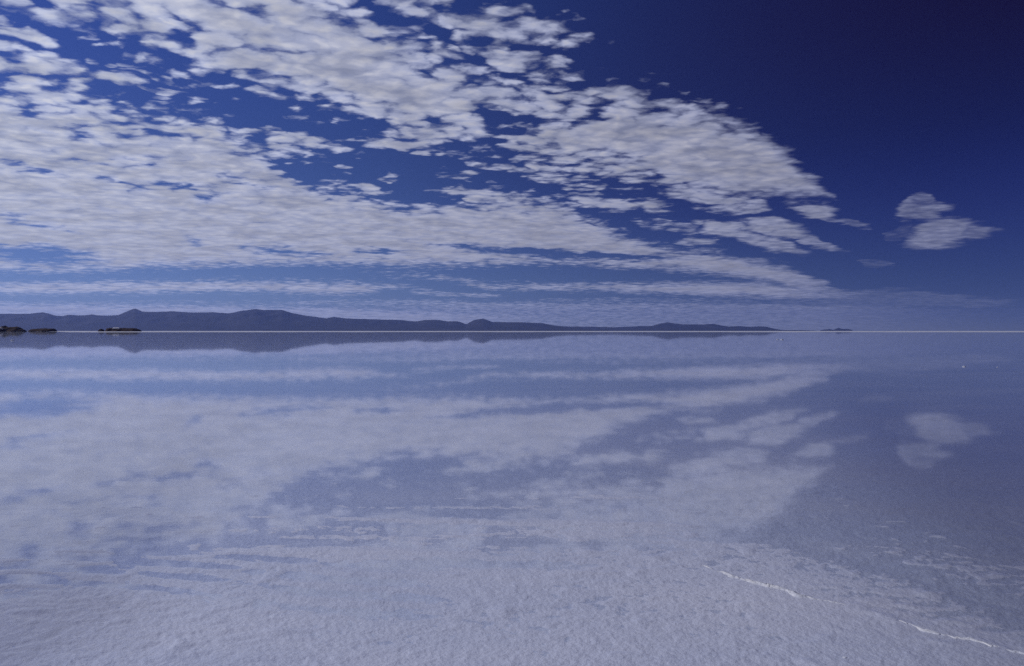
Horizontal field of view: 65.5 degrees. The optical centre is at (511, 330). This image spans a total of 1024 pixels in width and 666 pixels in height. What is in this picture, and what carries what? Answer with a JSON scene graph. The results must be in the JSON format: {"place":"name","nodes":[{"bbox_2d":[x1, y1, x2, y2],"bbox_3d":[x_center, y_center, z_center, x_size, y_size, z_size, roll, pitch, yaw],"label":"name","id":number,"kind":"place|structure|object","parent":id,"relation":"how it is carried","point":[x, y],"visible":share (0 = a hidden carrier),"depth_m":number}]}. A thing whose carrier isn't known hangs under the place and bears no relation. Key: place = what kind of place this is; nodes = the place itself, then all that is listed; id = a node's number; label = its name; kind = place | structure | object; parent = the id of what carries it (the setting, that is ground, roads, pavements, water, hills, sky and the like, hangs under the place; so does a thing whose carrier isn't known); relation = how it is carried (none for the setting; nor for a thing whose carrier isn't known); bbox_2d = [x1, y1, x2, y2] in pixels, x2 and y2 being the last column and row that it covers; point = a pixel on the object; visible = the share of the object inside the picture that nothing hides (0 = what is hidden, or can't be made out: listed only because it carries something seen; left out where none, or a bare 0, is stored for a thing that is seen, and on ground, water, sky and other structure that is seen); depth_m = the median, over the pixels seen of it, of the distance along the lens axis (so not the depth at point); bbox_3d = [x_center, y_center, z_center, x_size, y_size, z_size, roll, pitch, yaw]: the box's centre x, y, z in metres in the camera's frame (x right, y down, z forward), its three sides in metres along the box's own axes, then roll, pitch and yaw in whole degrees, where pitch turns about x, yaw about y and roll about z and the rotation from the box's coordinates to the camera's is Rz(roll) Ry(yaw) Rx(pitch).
{"place":"outdoors","nodes":[
{"label":"outdoors","id":0,"kind":"place"},
{"bbox_2d":[0,309,602,330],"bbox_3d":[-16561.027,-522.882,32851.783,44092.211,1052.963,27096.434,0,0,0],"label":"mountains","id":1,"kind":"structure","parent":0,"point":[262,320],"depth_m":35017.97},
{"bbox_2d":[0,331,1023,665],"bbox_3d":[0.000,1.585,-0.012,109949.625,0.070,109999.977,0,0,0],"label":"ground","id":2,"kind":"structure","parent":0,"point":[544,547],"depth_m":5.83},
{"bbox_2d":[702,565,1023,653],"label":"salt ridge","id":3,"kind":"structure","parent":2,"relation":"on","point":[793,593],"depth_m":4.78},
{"bbox_2d":[0,332,1023,446],"bbox_3d":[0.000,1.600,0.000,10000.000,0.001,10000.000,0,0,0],"label":"water","id":4,"kind":"structure","parent":0,"point":[64,387],"depth_m":24.25},
{"bbox_2d":[0,326,27,331],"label":"islet","id":5,"kind":"object","parent":4,"relation":"in","point":[9,329],"visible":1,"depth_m":2283.91},
{"bbox_2d":[28,328,56,331],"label":"islet","id":6,"kind":"object","parent":4,"relation":"in","point":[41,330],"visible":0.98,"depth_m":2281.46},
{"bbox_2d":[105,327,140,330],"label":"islet","id":7,"kind":"object","parent":4,"relation":"in","point":[121,329],"visible":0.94,"depth_m":2283.03},
{"bbox_2d":[563,322,809,330],"bbox_3d":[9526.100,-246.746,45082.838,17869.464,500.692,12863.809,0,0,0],"label":"hills","id":8,"kind":"structure","parent":0,"point":[667,326],"depth_m":42521.45},
{"bbox_2d":[821,328,852,330],"bbox_3d":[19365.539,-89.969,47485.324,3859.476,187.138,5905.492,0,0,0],"label":"hills","id":9,"kind":"structure","parent":0,"point":[838,329],"depth_m":45940.99}
]}

